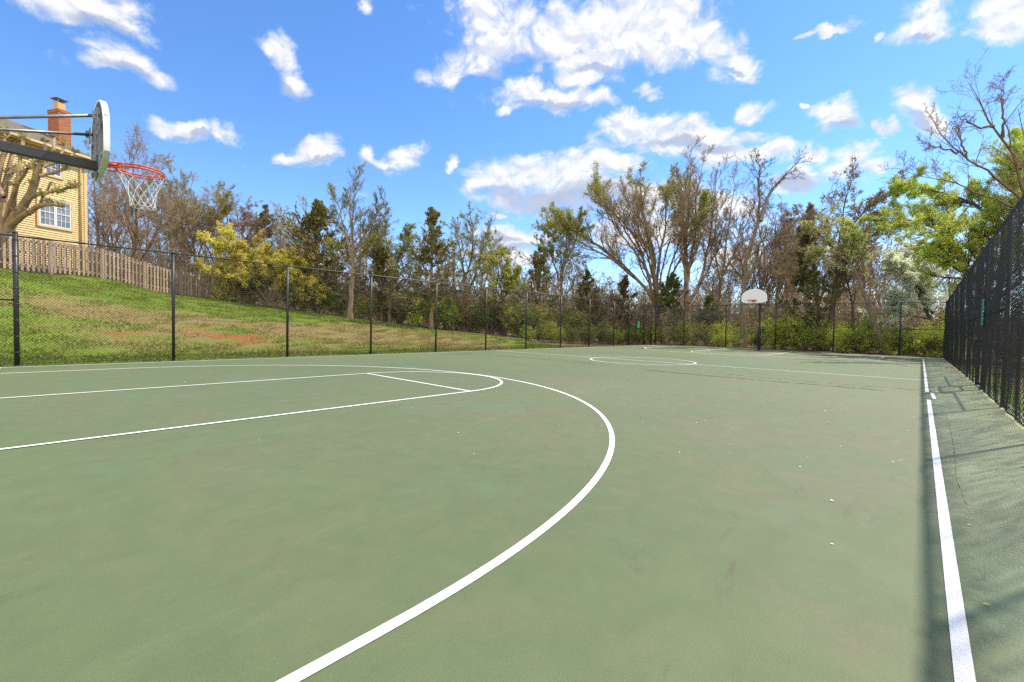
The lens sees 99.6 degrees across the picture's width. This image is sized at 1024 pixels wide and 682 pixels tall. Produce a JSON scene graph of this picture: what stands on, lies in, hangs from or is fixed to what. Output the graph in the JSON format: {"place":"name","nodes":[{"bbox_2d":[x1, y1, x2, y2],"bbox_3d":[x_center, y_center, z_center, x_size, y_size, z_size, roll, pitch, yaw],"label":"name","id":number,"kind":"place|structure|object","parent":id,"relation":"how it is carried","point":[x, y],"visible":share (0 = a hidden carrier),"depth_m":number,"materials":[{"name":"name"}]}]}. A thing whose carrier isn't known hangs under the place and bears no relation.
{"place":"outdoors","nodes":[
{"label":"outdoors","id":0,"kind":"place"},
{"bbox_2d":[0,264,1023,411],"bbox_3d":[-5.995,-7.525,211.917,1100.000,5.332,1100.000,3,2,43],"label":"ground","id":1,"kind":"structure","parent":0,"point":[152,333],"depth_m":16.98,"materials":[{"name":"plant"}]},
{"bbox_2d":[0,123,82,266],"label":"pollarded tree","id":2,"kind":"object","parent":1,"relation":"on","point":[12,215],"visible":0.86,"depth_m":19.54,"materials":[{"name":"beige plant"}]},
{"bbox_2d":[0,97,89,269],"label":"house","id":3,"kind":"structure","parent":1,"relation":"on","point":[69,223],"depth_m":22.42,"materials":[{"name":"yellow"}]},
{"bbox_2d":[42,148,63,179],"bbox_3d":[-23.394,-9.066,22.043,0.075,1.455,0.844,2,2,16],"label":"window","id":4,"kind":"structure","parent":3,"relation":"in","point":[60,175],"depth_m":22.13,"materials":[{"name":"clear glass"}]},
{"bbox_2d":[36,196,73,231],"bbox_3d":[-23.425,-6.534,22.182,0.075,1.570,1.456,2,2,16],"label":"window","id":5,"kind":"structure","parent":3,"relation":"in","point":[53,217],"depth_m":22.20,"materials":[{"name":"white glass"}]},
{"bbox_2d":[0,233,210,297],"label":"wooden fence","id":6,"kind":"object","parent":1,"relation":"on","point":[33,241],"visible":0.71,"depth_m":22.40,"materials":[{"name":"brown wood"}]},
{"bbox_2d":[83,139,146,272],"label":"tree","id":7,"kind":"object","parent":1,"relation":"on","point":[98,220],"visible":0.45,"depth_m":41.55,"materials":[{"name":"brown plant"}]},
{"bbox_2d":[87,172,147,262],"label":"tree","id":8,"kind":"object","parent":1,"relation":"on","point":[117,238],"visible":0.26,"depth_m":49.09,"materials":[{"name":"brown plant"}]},
{"bbox_2d":[89,223,150,281],"bbox_3d":[-31.699,-6.900,35.813,3.874,5.839,5.409,1,2,6],"label":"thicket bush","id":9,"kind":"object","parent":1,"relation":"on","point":[124,250],"visible":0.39,"depth_m":34.96,"materials":[{"name":"brown plant"}]},
{"bbox_2d":[97,166,172,286],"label":"tree","id":10,"kind":"object","parent":1,"relation":"on","point":[147,233],"visible":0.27,"depth_m":43.59,"materials":[{"name":"brown plant"}]},
{"bbox_2d":[87,122,188,284],"bbox_3d":[-30.061,-10.241,34.213,7.254,13.276,8.837,0,2,-34],"label":"bare tree","id":11,"kind":"object","parent":1,"relation":"on","point":[166,203],"visible":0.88,"depth_m":34.15,"materials":[{"name":"brown plant"}]},
{"bbox_2d":[132,186,188,280],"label":"tree","id":12,"kind":"object","parent":1,"relation":"on","point":[172,243],"visible":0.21,"depth_m":47.73,"materials":[{"name":"brown plant"}]},
{"bbox_2d":[120,233,211,291],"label":"thicket bush","id":13,"kind":"object","parent":1,"relation":"on","point":[159,247],"visible":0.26,"depth_m":40.64,"materials":[{"name":"brown plant"}]},
{"bbox_2d":[123,153,245,295],"bbox_3d":[-29.556,-10.012,39.171,7.762,12.428,8.568,3,2,43],"label":"bare tree","id":14,"kind":"object","parent":1,"relation":"on","point":[221,213],"visible":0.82,"depth_m":38.83,"materials":[{"name":"brown plant"}]},
{"bbox_2d":[153,171,215,267],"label":"tree","id":15,"kind":"object","parent":1,"relation":"on","point":[192,179],"visible":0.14,"depth_m":51.08,"materials":[{"name":"brown plant"}]},
{"bbox_2d":[144,235,228,294],"bbox_3d":[-28.907,-6.458,38.702,6.934,5.803,4.538,0,2,-41],"label":"thicket bush","id":16,"kind":"object","parent":1,"relation":"on","point":[192,265],"visible":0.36,"depth_m":38.58,"materials":[{"name":"brown plant"}]},
{"bbox_2d":[174,180,238,297],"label":"tree","id":17,"kind":"object","parent":1,"relation":"on","point":[220,220],"visible":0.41,"depth_m":46.18,"materials":[{"name":"brown plant"}]},
{"bbox_2d":[227,195,278,301],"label":"red bud tree","id":18,"kind":"object","parent":1,"relation":"on","point":[248,214],"visible":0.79,"depth_m":37.04,"materials":[{"name":"brown plant"}]},
{"bbox_2d":[243,204,283,304],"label":"cedar tree","id":19,"kind":"object","parent":1,"relation":"on","point":[269,236],"visible":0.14,"depth_m":43.61,"materials":[{"name":"green plant"}]},
{"bbox_2d":[193,220,334,311],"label":"yellow flowering tree","id":20,"kind":"object","parent":1,"relation":"on","point":[235,249],"visible":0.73,"depth_m":30.00,"materials":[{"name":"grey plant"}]},
{"bbox_2d":[271,213,306,248],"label":"tree","id":21,"kind":"object","parent":1,"relation":"on","point":[277,236],"visible":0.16,"depth_m":46.45,"materials":[{"name":"brown plant"}]},
{"bbox_2d":[271,194,331,250],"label":"tree","id":22,"kind":"object","parent":1,"relation":"on","point":[302,199],"visible":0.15,"depth_m":53.38,"materials":[{"name":"brown plant"}]},
{"bbox_2d":[261,198,369,312],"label":"cedar tree","id":23,"kind":"object","parent":1,"relation":"on","point":[313,224],"visible":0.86,"depth_m":31.86,"materials":[{"name":"green plant"}]},
{"bbox_2d":[0,231,652,365],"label":"chain link fence","id":24,"kind":"object","parent":1,"relation":"on","point":[15,298],"visible":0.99,"depth_m":14.08,"materials":[{"name":"black metal"}]},
{"bbox_2d":[316,285,354,315],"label":"undergrowth bush","id":25,"kind":"object","parent":1,"relation":"on","point":[334,305],"visible":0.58,"depth_m":32.78,"materials":[{"name":"plant"}]},
{"bbox_2d":[331,270,373,317],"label":"twiggy bush","id":26,"kind":"object","parent":1,"relation":"on","point":[356,293],"visible":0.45,"depth_m":32.61,"materials":[{"name":"brown plant"}]},
{"bbox_2d":[338,223,372,318],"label":"tree","id":27,"kind":"object","parent":1,"relation":"on","point":[366,265],"visible":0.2,"depth_m":51.54,"materials":[{"name":"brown plant"}]},
{"bbox_2d":[320,160,398,318],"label":"slender tree","id":28,"kind":"object","parent":1,"relation":"on","point":[354,251],"visible":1,"depth_m":29.84,"materials":[{"name":"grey plant"}]},
{"bbox_2d":[353,292,382,319],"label":"undergrowth bush","id":29,"kind":"object","parent":1,"relation":"on","point":[360,310],"visible":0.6,"depth_m":31.62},
{"bbox_2d":[323,245,429,320],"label":"cedar tree","id":30,"kind":"object","parent":1,"relation":"on","point":[379,261],"visible":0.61,"depth_m":32.48,"materials":[{"name":"green plant"}]},
{"bbox_2d":[359,207,420,322],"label":"leafing tree","id":31,"kind":"object","parent":1,"relation":"on","point":[400,252],"visible":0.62,"depth_m":32.12,"materials":[{"name":"green plant"}]},
{"bbox_2d":[405,296,447,327],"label":"undergrowth bush","id":32,"kind":"object","parent":1,"relation":"on","point":[420,316],"visible":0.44,"depth_m":29.98,"materials":[{"name":"green plant"}]},
{"bbox_2d":[384,206,471,328],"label":"cedar tree","id":33,"kind":"object","parent":1,"relation":"on","point":[425,256],"visible":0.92,"depth_m":29.23,"materials":[{"name":"green plant"}]},
{"bbox_2d":[413,277,452,328],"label":"undergrowth bush","id":34,"kind":"object","parent":1,"relation":"on","point":[429,304],"visible":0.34,"depth_m":30.22,"materials":[{"name":"plant"}]},
{"bbox_2d":[434,295,463,329],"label":"undergrowth bush","id":35,"kind":"object","parent":1,"relation":"on","point":[450,316],"visible":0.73,"depth_m":30.40,"materials":[{"name":"plant"}]},
{"bbox_2d":[430,216,471,327],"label":"tree","id":36,"kind":"object","parent":1,"relation":"on","point":[444,239],"visible":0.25,"depth_m":46.69,"materials":[{"name":"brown plant"}]},
{"bbox_2d":[410,250,494,328],"bbox_3d":[-4.409,-4.195,32.413,7.083,6.941,5.073,2,2,40],"label":"thicket bush","id":37,"kind":"object","parent":1,"relation":"on","point":[454,282],"visible":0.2,"depth_m":32.30,"materials":[{"name":"brown plant"}]},
{"bbox_2d":[452,274,496,330],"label":"thicket bush","id":38,"kind":"object","parent":1,"relation":"on","point":[470,314],"visible":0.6,"depth_m":31.64,"materials":[{"name":"brown plant"}]},
{"bbox_2d":[437,201,513,330],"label":"bare tree","id":39,"kind":"object","parent":1,"relation":"on","point":[482,246],"visible":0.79,"depth_m":33.33,"materials":[{"name":"brown plant"}]},
{"bbox_2d":[450,206,509,306],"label":"tree","id":40,"kind":"object","parent":1,"relation":"on","point":[468,240],"visible":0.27,"depth_m":49.24,"materials":[{"name":"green plant"}]},
{"bbox_2d":[462,289,500,333],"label":"undergrowth bush","id":41,"kind":"object","parent":1,"relation":"on","point":[488,317],"visible":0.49,"depth_m":31.18,"materials":[{"name":"plant"}]},
{"bbox_2d":[459,241,529,335],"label":"viny tree","id":42,"kind":"object","parent":1,"relation":"on","point":[513,276],"visible":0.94,"depth_m":30.69,"materials":[{"name":"green plant"}]},
{"bbox_2d":[88,212,910,341],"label":"wood","id":43,"kind":"object","parent":1,"relation":"on","point":[130,245],"depth_m":63.82,"materials":[{"name":"wood"}]},
{"bbox_2d":[0,345,1023,681],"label":"court","id":44,"kind":"object","parent":1,"relation":"on","point":[698,529],"visible":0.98,"depth_m":2.51,"materials":[{"name":"concrete"}]},
{"bbox_2d":[0,100,165,210],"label":"basketball hoop","id":45,"kind":"object","parent":44,"relation":"on","point":[98,164],"visible":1,"depth_m":5.08,"materials":[{"name":"black paint"}]},
{"bbox_2d":[0,372,502,449],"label":"key marking","id":46,"kind":"object","parent":44,"relation":"on","point":[501,381],"visible":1,"depth_m":5.47,"materials":[{"name":"paint"}]},
{"bbox_2d":[0,365,614,681],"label":"three point marking","id":47,"kind":"object","parent":44,"relation":"on","point":[302,673],"visible":0.98,"depth_m":1.81,"materials":[{"name":"paint"}]},
{"bbox_2d":[741,289,766,349],"bbox_3d":[14.934,-1.218,26.260,2.076,3.840,1.295,0,2,-25],"label":"basketball hoop","id":48,"kind":"object","parent":44,"relation":"on","point":[753,296],"visible":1,"depth_m":26.11,"materials":[{"name":"black paint"}]},
{"bbox_2d":[927,400,975,681],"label":"sideline marking","id":49,"kind":"object","parent":44,"relation":"on","point":[963,665],"visible":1,"depth_m":1.91,"materials":[{"name":"paint"}]},
{"bbox_2d":[943,194,1023,426],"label":"chain link fence","id":50,"kind":"object","parent":44,"relation":"on","point":[962,323],"visible":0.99,"depth_m":7.59,"materials":[{"name":"black metal"}]},
{"bbox_2d":[497,292,536,336],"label":"undergrowth bush","id":51,"kind":"object","parent":1,"relation":"on","point":[516,320],"visible":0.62,"depth_m":29.73,"materials":[{"name":"plant"}]},
{"bbox_2d":[494,276,552,324],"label":"twiggy bush","id":52,"kind":"object","parent":1,"relation":"on","point":[531,300],"visible":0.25,"depth_m":30.77,"materials":[{"name":"brown plant"}]},
{"bbox_2d":[508,298,549,338],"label":"undergrowth bush","id":53,"kind":"object","parent":1,"relation":"on","point":[538,324],"visible":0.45,"depth_m":29.78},
{"bbox_2d":[507,245,571,320],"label":"cedar tree","id":54,"kind":"object","parent":1,"relation":"on","point":[539,260],"visible":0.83,"depth_m":33.52,"materials":[{"name":"green plant"}]},
{"bbox_2d":[541,321,563,342],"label":"undergrowth bush","id":55,"kind":"object","parent":1,"relation":"on","point":[552,334],"visible":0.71,"depth_m":28.36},
{"bbox_2d":[513,201,597,310],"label":"leafing tree","id":56,"kind":"object","parent":1,"relation":"on","point":[568,231],"visible":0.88,"depth_m":35.51,"materials":[{"name":"green plant"}]},
{"bbox_2d":[536,234,576,298],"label":"tree","id":57,"kind":"object","parent":1,"relation":"on","point":[554,278],"visible":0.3,"depth_m":55.42,"materials":[{"name":"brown plant"}]},
{"bbox_2d":[525,265,601,338],"bbox_3d":[4.728,-3.339,38.840,7.036,6.860,5.039,2,2,36],"label":"thicket bush","id":58,"kind":"object","parent":1,"relation":"on","point":[553,290],"visible":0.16,"depth_m":38.76,"materials":[{"name":"brown plant"}]},
{"bbox_2d":[553,300,598,341],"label":"undergrowth bush","id":59,"kind":"object","parent":1,"relation":"on","point":[574,319],"visible":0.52,"depth_m":32.43,"materials":[{"name":"plant"}]},
{"bbox_2d":[559,243,593,310],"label":"tree","id":60,"kind":"object","parent":1,"relation":"on","point":[578,272],"visible":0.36,"depth_m":50.95,"materials":[{"name":"brown plant"}]},
{"bbox_2d":[572,269,602,331],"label":"cedar tree","id":61,"kind":"object","parent":1,"relation":"on","point":[586,278],"visible":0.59,"depth_m":39.23,"materials":[{"name":"green plant"}]},
{"bbox_2d":[569,281,617,340],"bbox_3d":[6.744,-2.803,39.553,6.136,6.028,5.391,3,2,44],"label":"thicket bush","id":62,"kind":"object","parent":1,"relation":"on","point":[600,293],"visible":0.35,"depth_m":38.80,"materials":[{"name":"brown plant"}]},
{"bbox_2d":[567,281,628,330],"bbox_3d":[8.390,-2.679,39.910,5.638,5.945,4.954,0,2,-42],"label":"thicket bush","id":63,"kind":"object","parent":1,"relation":"on","point":[606,299],"visible":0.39,"depth_m":39.14,"materials":[{"name":"brown plant"}]},
{"bbox_2d":[594,318,617,343],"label":"undergrowth bush","id":64,"kind":"object","parent":1,"relation":"on","point":[603,332],"visible":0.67,"depth_m":31.61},
{"bbox_2d":[605,274,639,341],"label":"cedar tree","id":65,"kind":"object","parent":1,"relation":"on","point":[623,290],"visible":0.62,"depth_m":40.59,"materials":[{"name":"green plant"}]},
{"bbox_2d":[531,159,718,343],"bbox_3d":[9.468,-8.032,39.495,16.558,17.030,10.354,1,2,-3],"label":"spreading tree","id":66,"kind":"object","parent":1,"relation":"on","point":[644,224],"visible":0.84,"depth_m":37.22,"materials":[{"name":"brown plant"}]},
{"bbox_2d":[614,279,666,342],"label":"thicket bush","id":67,"kind":"object","parent":1,"relation":"on","point":[644,296],"visible":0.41,"depth_m":41.17,"materials":[{"name":"brown plant"}]},
{"bbox_2d":[653,271,690,344],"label":"cedar tree","id":68,"kind":"object","parent":1,"relation":"on","point":[667,295],"visible":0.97,"depth_m":36.27,"materials":[{"name":"green plant"}]},
{"bbox_2d":[662,320,693,344],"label":"undergrowth bush","id":69,"kind":"object","parent":1,"relation":"on","point":[674,336],"visible":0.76,"depth_m":36.08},
{"bbox_2d":[663,273,716,343],"bbox_3d":[16.718,-2.973,39.881,6.206,6.817,4.445,2,2,20],"label":"thicket bush","id":70,"kind":"object","parent":1,"relation":"on","point":[694,303],"visible":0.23,"depth_m":39.43,"materials":[{"name":"brown plant"}]},
{"bbox_2d":[668,135,735,344],"bbox_3d":[15.629,-9.268,37.586,5.838,19.600,6.882,3,2,43],"label":"tall tree","id":71,"kind":"object","parent":1,"relation":"on","point":[683,226],"visible":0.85,"depth_m":37.67,"materials":[{"name":"brown plant"}]},
{"bbox_2d":[688,294,730,345],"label":"cedar tree","id":72,"kind":"object","parent":1,"relation":"on","point":[708,311],"visible":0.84,"depth_m":35.91,"materials":[{"name":"green plant"}]},
{"bbox_2d":[690,321,729,345],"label":"undergrowth bush","id":73,"kind":"object","parent":1,"relation":"on","point":[712,331],"visible":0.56,"depth_m":35.46,"materials":[{"name":"green plant"}]},
{"bbox_2d":[695,246,738,307],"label":"tree","id":74,"kind":"object","parent":1,"relation":"on","point":[713,278],"visible":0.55,"depth_m":49.78,"materials":[{"name":"brown plant"}]},
{"bbox_2d":[679,158,761,344],"bbox_3d":[19.117,-7.547,37.732,8.688,16.182,5.798,0,2,-33],"label":"slender tree","id":75,"kind":"object","parent":1,"relation":"on","point":[716,242],"visible":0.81,"depth_m":36.80,"materials":[{"name":"brown plant"}]},
{"bbox_2d":[697,280,749,332],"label":"thicket bush","id":76,"kind":"object","parent":1,"relation":"on","point":[724,300],"visible":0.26,"depth_m":40.43,"materials":[{"name":"brown plant"}]},
{"bbox_2d":[712,252,740,319],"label":"tree","id":77,"kind":"object","parent":1,"relation":"on","point":[729,288],"visible":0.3,"depth_m":53.72,"materials":[{"name":"brown plant"}]},
{"bbox_2d":[727,231,780,343],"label":"tree","id":78,"kind":"object","parent":1,"relation":"on","point":[751,285],"visible":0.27,"depth_m":51.38,"materials":[{"name":"brown plant"}]},
{"bbox_2d":[737,297,775,333],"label":"thicket bush","id":79,"kind":"object","parent":1,"relation":"on","point":[755,319],"visible":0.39,"depth_m":39.58,"materials":[{"name":"brown plant"}]},
{"bbox_2d":[709,146,812,347],"bbox_3d":[17.157,-6.423,30.666,6.015,14.348,5.215,0,2,-24],"label":"bare tree","id":80,"kind":"object","parent":1,"relation":"on","point":[744,276],"visible":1,"depth_m":31.10,"materials":[{"name":"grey plant"}]},
{"bbox_2d":[733,204,795,303],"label":"tree","id":81,"kind":"object","parent":1,"relation":"on","point":[771,219],"visible":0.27,"depth_m":49.47,"materials":[{"name":"brown plant"}]},
{"bbox_2d":[741,193,816,307],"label":"tree","id":82,"kind":"object","parent":1,"relation":"on","point":[757,275],"visible":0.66,"depth_m":47.22,"materials":[{"name":"brown plant"}]},
{"bbox_2d":[755,291,810,327],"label":"thicket bush","id":83,"kind":"object","parent":1,"relation":"on","point":[798,296],"visible":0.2,"depth_m":38.55,"materials":[{"name":"brown plant"}]},
{"bbox_2d":[760,310,811,348],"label":"undergrowth bush","id":84,"kind":"object","parent":1,"relation":"on","point":[782,339],"visible":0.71,"depth_m":30.21,"materials":[{"name":"green plant"}]},
{"bbox_2d":[752,195,821,315],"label":"tree","id":85,"kind":"object","parent":1,"relation":"on","point":[787,296],"visible":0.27,"depth_m":46.94,"materials":[{"name":"brown plant"}]},
{"bbox_2d":[767,312,827,349],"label":"undergrowth bush","id":86,"kind":"object","parent":1,"relation":"on","point":[806,336],"visible":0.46,"depth_m":29.50,"materials":[{"name":"plant"}]},
{"bbox_2d":[654,302,947,356],"bbox_3d":[17.642,-0.875,29.230,16.753,3.470,0.138,3,2,43],"label":"chain link fence","id":87,"kind":"object","parent":1,"relation":"on","point":[776,319],"visible":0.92,"depth_m":27.51,"materials":[{"name":"black metal"}]},
{"bbox_2d":[777,324,827,349],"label":"undergrowth bush","id":88,"kind":"object","parent":1,"relation":"on","point":[808,340],"visible":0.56,"depth_m":29.31,"materials":[{"name":"green plant"}]},
{"bbox_2d":[761,228,846,349],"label":"cedar tree","id":89,"kind":"object","parent":1,"relation":"on","point":[803,277],"visible":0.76,"depth_m":29.91,"materials":[{"name":"green plant"}]},
{"bbox_2d":[765,154,914,350],"bbox_3d":[22.115,-5.736,29.787,8.233,13.161,5.150,3,2,43],"label":"bare tree","id":90,"kind":"object","parent":1,"relation":"on","point":[874,201],"visible":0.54,"depth_m":29.57,"materials":[{"name":"brown plant"}]},
{"bbox_2d":[797,201,890,354],"bbox_3d":[21.251,-3.975,27.841,4.874,9.848,4.102,1,2,11],"label":"leaning tree","id":91,"kind":"object","parent":1,"relation":"on","point":[849,229],"visible":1,"depth_m":27.58,"materials":[{"name":"green plant"}]},
{"bbox_2d":[809,321,881,353],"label":"undergrowth bush","id":92,"kind":"object","parent":1,"relation":"on","point":[844,339],"visible":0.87,"depth_m":27.82,"materials":[{"name":"green plant"}]},
{"bbox_2d":[822,235,881,351],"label":"bare tree","id":93,"kind":"object","parent":1,"relation":"on","point":[850,299],"visible":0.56,"depth_m":28.55,"materials":[{"name":"brown plant"}]},
{"bbox_2d":[837,313,881,352],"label":"undergrowth bush","id":94,"kind":"object","parent":1,"relation":"on","point":[860,339],"visible":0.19,"depth_m":28.66,"materials":[{"name":"green plant"}]},
{"bbox_2d":[828,224,896,316],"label":"tree","id":95,"kind":"object","parent":1,"relation":"on","point":[855,278],"visible":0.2,"depth_m":49.50,"materials":[{"name":"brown plant"}]},
{"bbox_2d":[835,275,903,329],"bbox_3d":[30.161,-3.031,35.675,5.514,7.738,7.699,2,2,15],"label":"thicket bush","id":96,"kind":"object","parent":1,"relation":"on","point":[863,303],"visible":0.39,"depth_m":36.46,"materials":[{"name":"brown plant"}]},
{"bbox_2d":[857,232,904,317],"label":"tree","id":97,"kind":"object","parent":1,"relation":"on","point":[871,267],"visible":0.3,"depth_m":49.62,"materials":[{"name":"brown plant"}]},
{"bbox_2d":[855,326,914,354],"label":"undergrowth bush","id":98,"kind":"object","parent":1,"relation":"on","point":[888,339],"visible":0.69,"depth_m":26.65,"materials":[{"name":"green plant"}]},
{"bbox_2d":[879,316,919,354],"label":"undergrowth bush","id":99,"kind":"object","parent":1,"relation":"on","point":[897,343],"visible":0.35,"depth_m":27.56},
{"bbox_2d":[857,235,954,328],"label":"blossom tree","id":100,"kind":"object","parent":1,"relation":"on","point":[898,262],"visible":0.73,"depth_m":27.32,"materials":[{"name":"white plant"}]},
{"bbox_2d":[890,292,946,335],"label":"thicket bush","id":101,"kind":"object","parent":1,"relation":"on","point":[915,320],"visible":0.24,"depth_m":36.69,"materials":[{"name":"brown plant"}]},
{"bbox_2d":[904,324,959,355],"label":"undergrowth bush","id":102,"kind":"object","parent":1,"relation":"on","point":[928,348],"visible":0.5,"depth_m":25.35,"materials":[{"name":"plant"}]},
{"bbox_2d":[909,318,966,357],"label":"undergrowth bush","id":103,"kind":"object","parent":1,"relation":"on","point":[936,338],"visible":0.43,"depth_m":24.96,"materials":[{"name":"green plant"}]},
{"bbox_2d":[858,125,1023,330],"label":"lime leafed tree","id":104,"kind":"object","parent":1,"relation":"on","point":[943,249],"visible":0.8,"depth_m":22.65,"materials":[{"name":"green plant"}]},
{"bbox_2d":[877,48,1023,219],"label":"bare tree","id":105,"kind":"object","parent":1,"relation":"on","point":[958,133],"visible":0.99,"depth_m":19.71,"materials":[{"name":"brown plant"}]},
{"bbox_2d":[0,0,1023,326],"label":"sky","id":106,"kind":"structure","parent":0,"point":[506,107],"materials":[{"name":"blue"}]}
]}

